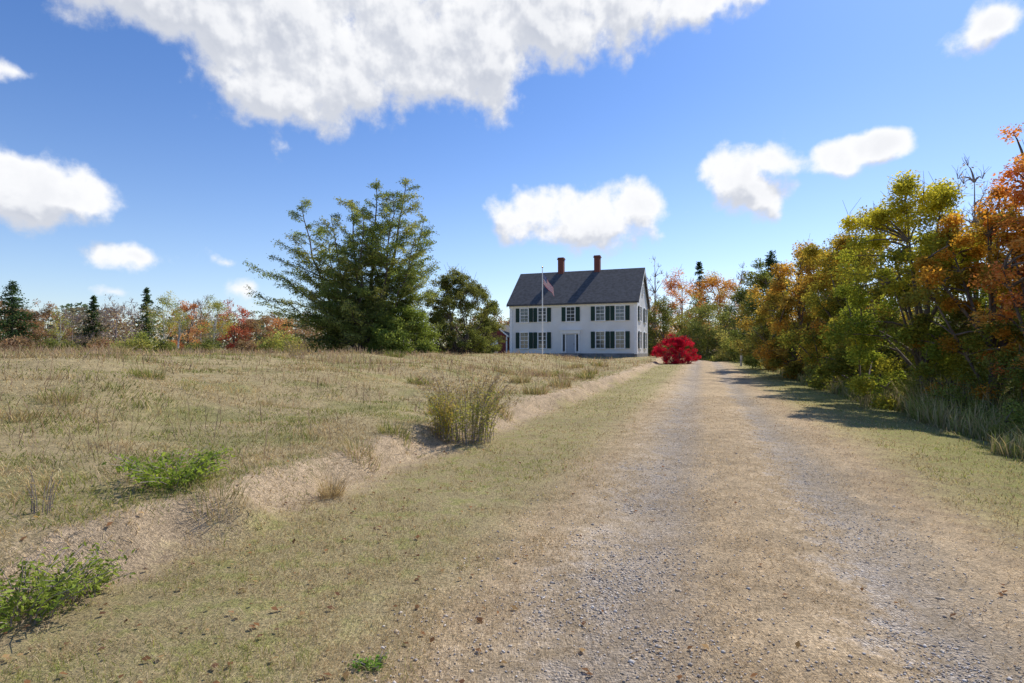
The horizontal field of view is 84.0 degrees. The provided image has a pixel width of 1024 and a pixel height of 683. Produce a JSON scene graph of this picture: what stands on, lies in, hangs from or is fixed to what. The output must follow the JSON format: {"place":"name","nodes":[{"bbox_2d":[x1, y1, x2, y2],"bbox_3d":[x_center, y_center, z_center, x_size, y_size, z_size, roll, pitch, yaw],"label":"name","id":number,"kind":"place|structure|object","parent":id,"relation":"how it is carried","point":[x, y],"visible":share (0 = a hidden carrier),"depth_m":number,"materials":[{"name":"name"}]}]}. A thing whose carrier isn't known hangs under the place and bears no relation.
{"place":"outdoors","nodes":[
{"label":"outdoors","id":0,"kind":"place"},
{"bbox_2d":[481,324,509,353],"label":"shed","id":1,"kind":"structure","parent":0,"point":[506,344],"depth_m":70.69,"materials":[{"name":"red"}]},
{"bbox_2d":[0,352,1023,682],"bbox_3d":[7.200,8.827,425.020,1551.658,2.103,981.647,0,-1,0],"label":"ground","id":2,"kind":"structure","parent":0,"point":[154,542],"depth_m":5.95,"materials":[{"name":"plant"}]},
{"bbox_2d":[0,280,45,350],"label":"pine tree","id":3,"kind":"object","parent":2,"relation":"on","point":[14,306],"visible":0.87,"depth_m":87.93,"materials":[{"name":"green plant"}]},
{"bbox_2d":[0,298,46,337],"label":"maple tree","id":4,"kind":"object","parent":2,"relation":"on","point":[32,311],"visible":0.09,"depth_m":104.20,"materials":[{"name":"orange plant"}]},
{"bbox_2d":[1,333,47,351],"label":"meadow shrub","id":5,"kind":"object","parent":2,"relation":"on","point":[22,341],"visible":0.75,"depth_m":69.66,"materials":[{"name":"brown plant"}]},
{"bbox_2d":[26,467,63,513],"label":"dry weed","id":6,"kind":"object","parent":2,"relation":"on","point":[46,500],"visible":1,"depth_m":4.57,"materials":[{"name":"brown plant"}]},
{"bbox_2d":[16,301,75,349],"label":"maple tree","id":7,"kind":"object","parent":2,"relation":"on","point":[41,329],"visible":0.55,"depth_m":91.35,"materials":[{"name":"orange plant"}]},
{"bbox_2d":[23,336,81,351],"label":"meadow shrub","id":8,"kind":"object","parent":2,"relation":"on","point":[54,343],"visible":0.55,"depth_m":71.17,"materials":[{"name":"green plant"}]},
{"bbox_2d":[29,381,85,404],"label":"grass tussock","id":9,"kind":"object","parent":2,"relation":"on","point":[63,395],"depth_m":8.96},
{"bbox_2d":[43,307,72,341],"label":"aspen tree","id":10,"kind":"object","parent":2,"relation":"on","point":[60,331],"visible":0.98,"depth_m":83.77,"materials":[{"name":"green plant"}]},
{"bbox_2d":[0,540,120,632],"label":"wild plant","id":11,"kind":"object","parent":2,"relation":"on","point":[6,610],"visible":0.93,"depth_m":3.45,"materials":[{"name":"green plant"}]},
{"bbox_2d":[7,546,135,603],"bbox_3d":[-2.874,1.564,3.735,0.686,0.243,0.572,1,-1,-35],"label":"wild plant","id":12,"kind":"object","parent":2,"relation":"on","point":[97,567],"visible":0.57,"depth_m":3.73,"materials":[{"name":"green plant"}]},
{"bbox_2d":[48,308,97,347],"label":"bare tree","id":13,"kind":"object","parent":2,"relation":"on","point":[74,323],"visible":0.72,"depth_m":96.10,"materials":[{"name":"grey plant"}]},
{"bbox_2d":[76,295,110,349],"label":"spruce tree","id":14,"kind":"object","parent":2,"relation":"on","point":[93,308],"visible":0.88,"depth_m":99.74,"materials":[{"name":"green plant"}]},
{"bbox_2d":[85,336,133,351],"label":"meadow shrub","id":15,"kind":"object","parent":2,"relation":"on","point":[106,342],"visible":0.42,"depth_m":73.45,"materials":[{"name":"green plant"}]},
{"bbox_2d":[91,294,143,342],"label":"bare tree","id":16,"kind":"object","parent":2,"relation":"on","point":[105,314],"visible":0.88,"depth_m":97.61,"materials":[{"name":"grey plant"}]},
{"bbox_2d":[107,340,134,353],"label":"grass tussock","id":17,"kind":"object","parent":2,"relation":"on","point":[124,347],"depth_m":21.98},
{"bbox_2d":[110,330,161,351],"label":"meadow shrub","id":18,"kind":"object","parent":2,"relation":"on","point":[145,344],"visible":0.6,"depth_m":69.28,"materials":[{"name":"green plant"}]},
{"bbox_2d":[114,299,158,341],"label":"bare tree","id":19,"kind":"object","parent":2,"relation":"on","point":[128,314],"visible":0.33,"depth_m":109.12,"materials":[{"name":"grey plant"}]},
{"bbox_2d":[128,287,158,351],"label":"spruce tree","id":20,"kind":"object","parent":2,"relation":"on","point":[146,297],"visible":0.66,"depth_m":103.77,"materials":[{"name":"green plant"}]},
{"bbox_2d":[129,364,167,379],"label":"grass tussock","id":21,"kind":"object","parent":2,"relation":"on","point":[146,374],"depth_m":11.89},
{"bbox_2d":[143,290,190,343],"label":"aspen tree","id":22,"kind":"object","parent":2,"relation":"on","point":[153,315],"visible":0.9,"depth_m":87.87,"materials":[{"name":"green plant"}]},
{"bbox_2d":[153,337,181,351],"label":"meadow shrub","id":23,"kind":"object","parent":2,"relation":"on","point":[169,347],"visible":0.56,"depth_m":73.18,"materials":[{"name":"green plant"}]},
{"bbox_2d":[101,443,236,490],"bbox_3d":[-3.311,1.228,5.523,1.098,0.346,1.308,0,-1,-16],"label":"wild plant","id":24,"kind":"object","parent":2,"relation":"on","point":[147,476],"visible":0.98,"depth_m":5.45,"materials":[{"name":"green plant"}]},
{"bbox_2d":[163,303,191,350],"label":"aspen tree","id":25,"kind":"object","parent":2,"relation":"on","point":[179,328],"visible":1,"depth_m":84.07,"materials":[{"name":"green plant"}]},
{"bbox_2d":[165,300,212,349],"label":"maple tree","id":26,"kind":"object","parent":2,"relation":"on","point":[185,308],"visible":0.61,"depth_m":99.77,"materials":[{"name":"orange plant"}]},
{"bbox_2d":[181,296,220,342],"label":"bare tree","id":27,"kind":"object","parent":2,"relation":"on","point":[199,311],"visible":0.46,"depth_m":111.53,"materials":[{"name":"grey plant"}]},
{"bbox_2d":[184,337,224,352],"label":"meadow shrub","id":28,"kind":"object","parent":2,"relation":"on","point":[208,344],"visible":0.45,"depth_m":74.88,"materials":[{"name":"green plant"}]},
{"bbox_2d":[197,294,238,338],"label":"aspen tree","id":29,"kind":"object","parent":2,"relation":"on","point":[218,305],"visible":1,"depth_m":86.06,"materials":[{"name":"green plant"}]},
{"bbox_2d":[182,469,255,522],"bbox_3d":[-2.601,1.373,5.073,0.696,0.422,0.722,0,-1,-21],"label":"grass tussock","id":30,"kind":"object","parent":2,"relation":"on","point":[225,490],"depth_m":5.07,"materials":[{"name":"plant"}]},
{"bbox_2d":[216,299,254,349],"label":"maple tree","id":31,"kind":"object","parent":2,"relation":"on","point":[232,327],"visible":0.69,"depth_m":97.97,"materials":[{"name":"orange plant"}]},
{"bbox_2d":[224,338,263,352],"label":"meadow shrub","id":32,"kind":"object","parent":2,"relation":"on","point":[249,344],"visible":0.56,"depth_m":69.70,"materials":[{"name":"brown plant"}]},
{"bbox_2d":[233,310,273,349],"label":"maple tree","id":33,"kind":"object","parent":2,"relation":"on","point":[255,326],"visible":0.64,"depth_m":99.31,"materials":[{"name":"red plant"}]},
{"bbox_2d":[253,325,302,351],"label":"meadow shrub","id":34,"kind":"object","parent":2,"relation":"on","point":[276,343],"visible":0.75,"depth_m":65.15,"materials":[{"name":"green plant"}]},
{"bbox_2d":[260,317,300,351],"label":"maple tree","id":35,"kind":"object","parent":2,"relation":"on","point":[278,321],"visible":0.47,"depth_m":103.20,"materials":[{"name":"orange plant"}]},
{"bbox_2d":[283,339,317,358],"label":"dry weed","id":36,"kind":"object","parent":2,"relation":"on","point":[295,352],"visible":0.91,"depth_m":23.92,"materials":[{"name":"beige plant"}]},
{"bbox_2d":[287,323,323,349],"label":"maple tree","id":37,"kind":"object","parent":2,"relation":"on","point":[304,332],"visible":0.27,"depth_m":107.34,"materials":[{"name":"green plant"}]},
{"bbox_2d":[304,329,352,351],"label":"green shrub","id":38,"kind":"object","parent":2,"relation":"on","point":[324,344],"visible":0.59,"depth_m":41.30,"materials":[{"name":"green plant"}]},
{"bbox_2d":[0,342,657,577],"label":"meadow grass","id":39,"kind":"structure","parent":2,"relation":"on","point":[73,353],"depth_m":9.78,"materials":[{"name":"plant"}]},
{"bbox_2d":[304,466,358,499],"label":"grass tussock","id":40,"kind":"object","parent":2,"relation":"on","point":[334,488],"depth_m":6.25,"materials":[{"name":"plant"}]},
{"bbox_2d":[242,177,445,350],"bbox_3d":[-12.467,-5.524,41.467,15.132,13.481,9.564,0,-1,0],"label":"larch tree","id":41,"kind":"object","parent":2,"relation":"on","point":[344,311],"visible":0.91,"depth_m":40.51,"materials":[{"name":"green plant"}]},
{"bbox_2d":[336,434,386,471],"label":"grass tussock","id":42,"kind":"object","parent":2,"relation":"on","point":[349,444],"depth_m":7.55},
{"bbox_2d":[372,414,414,448],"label":"grass tussock","id":43,"kind":"object","parent":2,"relation":"on","point":[404,431],"depth_m":8.97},
{"bbox_2d":[384,350,405,357],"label":"grass tussock","id":44,"kind":"object","parent":2,"relation":"on","point":[397,355],"depth_m":29.90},
{"bbox_2d":[358,304,441,353],"bbox_3d":[-7.840,-0.842,39.751,5.733,3.702,5.358,0,-1,-23],"label":"green shrub","id":45,"kind":"object","parent":2,"relation":"on","point":[396,343],"visible":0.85,"depth_m":39.01,"materials":[{"name":"green plant"}]},
{"bbox_2d":[403,372,435,385],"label":"grass tussock","id":46,"kind":"object","parent":2,"relation":"on","point":[413,380],"depth_m":17.86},
{"bbox_2d":[422,393,461,438],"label":"goldenrod plant","id":47,"kind":"object","parent":2,"relation":"on","point":[445,433],"visible":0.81,"depth_m":9.88,"materials":[{"name":"green plant"}]},
{"bbox_2d":[415,263,501,353],"bbox_3d":[-4.611,-2.709,47.096,7.629,7.847,8.294,0,-1,0],"label":"dense tree","id":48,"kind":"object","parent":2,"relation":"on","point":[467,342],"visible":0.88,"depth_m":46.32,"materials":[{"name":"green plant"}]},
{"bbox_2d":[401,366,520,444],"bbox_3d":[-0.843,1.130,10.118,2.043,1.340,1.893,1,-1,-39],"label":"goldenrod plant","id":49,"kind":"object","parent":2,"relation":"on","point":[471,432],"visible":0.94,"depth_m":10.02,"materials":[{"name":"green plant"}]},
{"bbox_2d":[474,299,506,353],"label":"dense tree","id":50,"kind":"object","parent":2,"relation":"on","point":[495,327],"visible":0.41,"depth_m":51.60,"materials":[{"name":"green plant"}]},
{"bbox_2d":[0,300,996,356],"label":"distant wood","id":51,"kind":"object","parent":2,"relation":"on","point":[78,327],"visible":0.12,"depth_m":117.61,"materials":[{"name":"brown plant"}]},
{"bbox_2d":[482,399,515,421],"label":"grass tussock","id":52,"kind":"object","parent":2,"relation":"on","point":[503,411],"depth_m":12.88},
{"bbox_2d":[1,417,1023,682],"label":"fallen leaves","id":53,"kind":"object","parent":2,"relation":"on","point":[479,619],"visible":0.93,"depth_m":3.44,"materials":[{"name":"brown plant"}]},
{"bbox_2d":[507,371,533,383],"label":"grass tussock","id":54,"kind":"object","parent":2,"relation":"on","point":[524,380],"depth_m":21.79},
{"bbox_2d":[520,382,550,394],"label":"grass tussock","id":55,"kind":"object","parent":2,"relation":"on","point":[533,391],"depth_m":16.95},
{"bbox_2d":[542,266,542,352],"bbox_3d":[3.055,-2.990,57.065,0.167,9.121,0.167,0,-1,-22],"label":"flagpole","id":56,"kind":"object","parent":2,"relation":"on","point":[542,309],"visible":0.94,"depth_m":57.02,"materials":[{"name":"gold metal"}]},
{"bbox_2d":[543,273,553,295],"bbox_3d":[3.693,-5.708,57.114,1.135,2.408,0.382,0,-1,0],"label":"flag","id":57,"kind":"object","parent":56,"relation":"attached to","point":[548,286],"visible":1,"depth_m":57.13,"materials":[{"name":"fabric"}]},
{"bbox_2d":[531,366,555,376],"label":"grass tussock","id":58,"kind":"object","parent":2,"relation":"on","point":[545,373],"depth_m":25.90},
{"bbox_2d":[545,375,572,387],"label":"grass tussock","id":59,"kind":"object","parent":2,"relation":"on","point":[567,384],"depth_m":20.93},
{"bbox_2d":[506,255,650,356],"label":"house","id":60,"kind":"structure","parent":2,"relation":"on","point":[598,311],"depth_m":65.29,"materials":[{"name":"white painted wood clapboard"},{"name":"grey shingle"},{"name":"glass"}]},
{"bbox_2d":[516,307,532,322],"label":"window","id":61,"kind":"structure","parent":60,"relation":"in","point":[523,314],"depth_m":66.70,"materials":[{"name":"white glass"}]},
{"bbox_2d":[516,331,532,348],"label":"window","id":62,"kind":"structure","parent":60,"relation":"in","point":[524,340],"depth_m":66.64,"materials":[{"name":"white glass"}]},
{"bbox_2d":[533,307,550,322],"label":"window","id":63,"kind":"structure","parent":60,"relation":"in","point":[537,312],"depth_m":65.97,"materials":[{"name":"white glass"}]},
{"bbox_2d":[533,331,550,348],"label":"window","id":64,"kind":"structure","parent":60,"relation":"in","point":[537,336],"depth_m":65.90,"materials":[{"name":"white glass"}]},
{"bbox_2d":[566,334,574,352],"bbox_3d":[6.669,0.243,64.656,0.980,2.100,0.085,0,-1,21],"label":"door","id":65,"kind":"structure","parent":60,"relation":"in","point":[570,338],"depth_m":64.64,"materials":[{"name":"white wood"}]},
{"bbox_2d":[562,306,579,321],"bbox_3d":[6.668,-3.132,64.692,2.120,1.800,0.140,0,-1,21],"label":"window","id":66,"kind":"structure","parent":60,"relation":"in","point":[569,313],"depth_m":64.69,"materials":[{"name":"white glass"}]},
{"bbox_2d":[591,305,609,320],"bbox_3d":[9.843,-3.154,63.474,2.120,1.800,0.140,0,-1,21],"label":"window","id":67,"kind":"structure","parent":60,"relation":"in","point":[598,312],"depth_m":63.49,"materials":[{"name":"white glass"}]},
{"bbox_2d":[591,330,609,348],"bbox_3d":[9.843,-0.205,63.420,2.120,2.050,0.140,0,-1,21],"label":"window","id":68,"kind":"structure","parent":60,"relation":"in","point":[597,337],"depth_m":63.44,"materials":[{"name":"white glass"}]},
{"bbox_2d":[610,304,629,320],"bbox_3d":[11.897,-3.169,62.686,2.120,1.800,0.140,0,-1,21],"label":"window","id":69,"kind":"structure","parent":60,"relation":"in","point":[620,312],"depth_m":62.69,"materials":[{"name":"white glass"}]},
{"bbox_2d":[610,330,629,348],"bbox_3d":[11.897,-0.219,62.632,2.120,2.050,0.140,0,-1,21],"label":"window","id":70,"kind":"structure","parent":60,"relation":"in","point":[619,339],"depth_m":62.66,"materials":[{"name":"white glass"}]},
{"bbox_2d":[573,370,595,378],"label":"grass tussock","id":71,"kind":"object","parent":2,"relation":"on","point":[588,376],"depth_m":26.91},
{"bbox_2d":[646,257,669,355],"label":"bare tree","id":72,"kind":"object","parent":2,"relation":"on","point":[654,294],"visible":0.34,"depth_m":95.90,"materials":[{"name":"grey plant"}]},
{"bbox_2d":[648,295,687,356],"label":"green tree","id":73,"kind":"object","parent":2,"relation":"on","point":[665,318],"visible":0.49,"depth_m":79.89,"materials":[{"name":"green plant"}]},
{"bbox_2d":[651,333,700,363],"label":"burning bush","id":74,"kind":"object","parent":2,"relation":"on","point":[679,343],"visible":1,"depth_m":54.51,"materials":[{"name":"red plant"}]},
{"bbox_2d":[651,265,713,357],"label":"maple tree","id":75,"kind":"object","parent":2,"relation":"on","point":[671,284],"visible":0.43,"depth_m":89.14,"materials":[{"name":"orange plant"}]},
{"bbox_2d":[667,317,710,359],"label":"hedge shrub","id":76,"kind":"object","parent":2,"relation":"on","point":[684,330],"visible":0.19,"depth_m":77.32,"materials":[{"name":"green plant"}]},
{"bbox_2d":[685,261,711,355],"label":"spruce tree","id":77,"kind":"object","parent":2,"relation":"on","point":[698,267],"visible":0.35,"depth_m":98.02,"materials":[{"name":"green plant"}]},
{"bbox_2d":[685,325,720,360],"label":"hedge shrub","id":78,"kind":"object","parent":2,"relation":"on","point":[700,346],"visible":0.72,"depth_m":69.72,"materials":[{"name":"green plant"}]},
{"bbox_2d":[675,270,744,353],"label":"maple tree","id":79,"kind":"object","parent":2,"relation":"on","point":[720,296],"visible":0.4,"depth_m":85.38,"materials":[{"name":"orange plant"}]},
{"bbox_2d":[668,292,757,360],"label":"green tree","id":80,"kind":"object","parent":2,"relation":"on","point":[701,320],"visible":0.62,"depth_m":72.39,"materials":[{"name":"green plant"}]},
{"bbox_2d":[703,329,744,361],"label":"hedge shrub","id":81,"kind":"object","parent":2,"relation":"on","point":[725,356],"visible":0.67,"depth_m":65.41,"materials":[{"name":"green plant"}]},
{"bbox_2d":[728,262,761,358],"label":"bare tree","id":82,"kind":"object","parent":2,"relation":"on","point":[741,278],"visible":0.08,"depth_m":92.41,"materials":[{"name":"brown plant"}]},
{"bbox_2d":[730,317,771,362],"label":"hedge shrub","id":83,"kind":"object","parent":2,"relation":"on","point":[743,338],"visible":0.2,"depth_m":59.63,"materials":[{"name":"green plant"}]},
{"bbox_2d":[717,284,789,352],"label":"green tree","id":84,"kind":"object","parent":2,"relation":"on","point":[739,296],"visible":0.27,"depth_m":75.71,"materials":[{"name":"green plant"}]},
{"bbox_2d":[727,258,793,368],"bbox_3d":[19.338,-1.951,41.930,5.773,8.289,5.136,0,-1,0],"label":"roadside tree","id":85,"kind":"object","parent":2,"relation":"on","point":[762,282],"visible":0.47,"depth_m":42.03,"materials":[{"name":"green plant"}]},
{"bbox_2d":[751,250,780,327],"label":"spruce tree","id":86,"kind":"object","parent":2,"relation":"on","point":[769,260],"visible":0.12,"depth_m":80.03,"materials":[{"name":"green plant"}]},
{"bbox_2d":[735,240,870,378],"bbox_3d":[16.442,-1.646,31.956,6.176,7.877,6.064,0,-1,0],"label":"roadside tree","id":87,"kind":"object","parent":2,"relation":"on","point":[777,287],"visible":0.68,"depth_m":31.65,"materials":[{"name":"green plant"}]},
{"bbox_2d":[761,234,872,367],"bbox_3d":[19.992,-2.220,35.992,6.981,9.593,6.288,1,-1,-29],"label":"roadside tree","id":88,"kind":"object","parent":2,"relation":"on","point":[797,263],"visible":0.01,"depth_m":36.88,"materials":[{"name":"orange plant"}]},
{"bbox_2d":[810,333,885,380],"bbox_3d":[16.395,0.496,26.758,4.263,3.767,4.926,0,-1,0],"label":"roadside shrub","id":89,"kind":"object","parent":2,"relation":"on","point":[828,356],"visible":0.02,"depth_m":27.10,"materials":[{"name":"green plant"}]},
{"bbox_2d":[838,362,886,390],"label":"roadside shrub","id":90,"kind":"object","parent":2,"relation":"on","point":[866,376],"visible":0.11,"depth_m":21.84,"materials":[{"name":"green plant"}]},
{"bbox_2d":[776,209,963,389],"bbox_3d":[14.689,-1.504,23.901,6.493,7.708,6.500,0,-1,0],"label":"roadside tree","id":91,"kind":"object","parent":2,"relation":"on","point":[829,307],"visible":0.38,"depth_m":23.62,"materials":[{"name":"green plant"}]},
{"bbox_2d":[815,200,940,348],"bbox_3d":[17.563,-2.274,27.284,5.627,9.568,5.571,1,-1,-33],"label":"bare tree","id":92,"kind":"object","parent":2,"relation":"on","point":[876,267],"visible":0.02,"depth_m":27.08,"materials":[{"name":"brown plant"}]},
{"bbox_2d":[759,356,1023,460],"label":"roadside weeds","id":93,"kind":"object","parent":2,"relation":"on","point":[1012,444],"visible":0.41,"depth_m":13.25,"materials":[{"name":"green plant"}]},
{"bbox_2d":[835,307,949,387],"bbox_3d":[15.572,0.409,22.938,3.974,3.726,3.746,0,-1,0],"label":"roadside shrub","id":94,"kind":"object","parent":2,"relation":"on","point":[884,326],"visible":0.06,"depth_m":22.67,"materials":[{"name":"green plant"}]},
{"bbox_2d":[817,169,1023,410],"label":"roadside tree","id":95,"kind":"object","parent":2,"relation":"on","point":[936,199],"visible":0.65,"depth_m":16.83,"materials":[{"name":"green plant"}]},
{"bbox_2d":[874,308,1012,390],"bbox_3d":[14.318,0.502,19.230,3.650,3.647,4.581,0,-1,0],"label":"roadside shrub","id":96,"kind":"object","parent":2,"relation":"on","point":[900,362],"visible":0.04,"depth_m":19.30,"materials":[{"name":"green plant"}]},
{"bbox_2d":[913,381,986,418],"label":"roadside shrub","id":97,"kind":"object","parent":2,"relation":"on","point":[949,397],"visible":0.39,"depth_m":13.86,"materials":[{"name":"green plant"}]},
{"bbox_2d":[888,292,1023,404],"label":"roadside shrub","id":98,"kind":"object","parent":2,"relation":"on","point":[963,327],"visible":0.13,"depth_m":15.36,"materials":[{"name":"green plant"}]},
{"bbox_2d":[896,184,1023,412],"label":"roadside tree","id":99,"kind":"object","parent":2,"relation":"on","point":[1009,339],"visible":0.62,"depth_m":14.51,"materials":[{"name":"orange plant"}]},
{"bbox_2d":[923,154,1011,323],"bbox_3d":[16.140,-2.090,19.978,3.213,8.865,3.789,-1,-1,40],"label":"bare tree","id":100,"kind":"object","parent":2,"relation":"on","point":[973,179],"visible":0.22,"depth_m":19.91,"materials":[{"name":"brown plant"}]},
{"bbox_2d":[961,308,1023,424],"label":"roadside shrub","id":101,"kind":"object","parent":2,"relation":"on","point":[1015,377],"visible":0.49,"depth_m":12.99,"materials":[{"name":"green plant"}]},
{"bbox_2d":[963,123,1023,388],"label":"maple tree","id":102,"kind":"object","parent":2,"relation":"on","point":[1017,197],"visible":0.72,"depth_m":13.30,"materials":[{"name":"orange plant"}]},
{"bbox_2d":[982,396,1023,441],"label":"roadside shrub","id":103,"kind":"object","parent":2,"relation":"on","point":[1016,418],"visible":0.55,"depth_m":11.10,"materials":[{"name":"green plant"}]},
{"bbox_2d":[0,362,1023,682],"bbox_3d":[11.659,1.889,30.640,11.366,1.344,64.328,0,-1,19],"label":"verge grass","id":104,"kind":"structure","parent":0,"point":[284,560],"depth_m":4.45,"materials":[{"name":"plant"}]},
{"bbox_2d":[0,0,1023,351],"label":"sky","id":105,"kind":"structure","parent":0,"point":[161,146],"materials":[{"name":"blue"}]},
{"bbox_2d":[311,360,1023,682],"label":"road","id":106,"kind":"structure","parent":0,"point":[700,380],"depth_m":4.21,"materials":[{"name":"gravel"}]},
{"bbox_2d":[347,650,388,671],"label":"wild plant","id":107,"kind":"object","parent":106,"relation":"on","point":[368,664],"visible":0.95,"depth_m":2.85,"materials":[{"name":"green plant"}]},
{"bbox_2d":[0,393,1023,682],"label":"straw litter","id":108,"kind":"object","parent":106,"relation":"on","point":[768,583],"visible":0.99,"depth_m":3.85,"materials":[{"name":"beige plant"}]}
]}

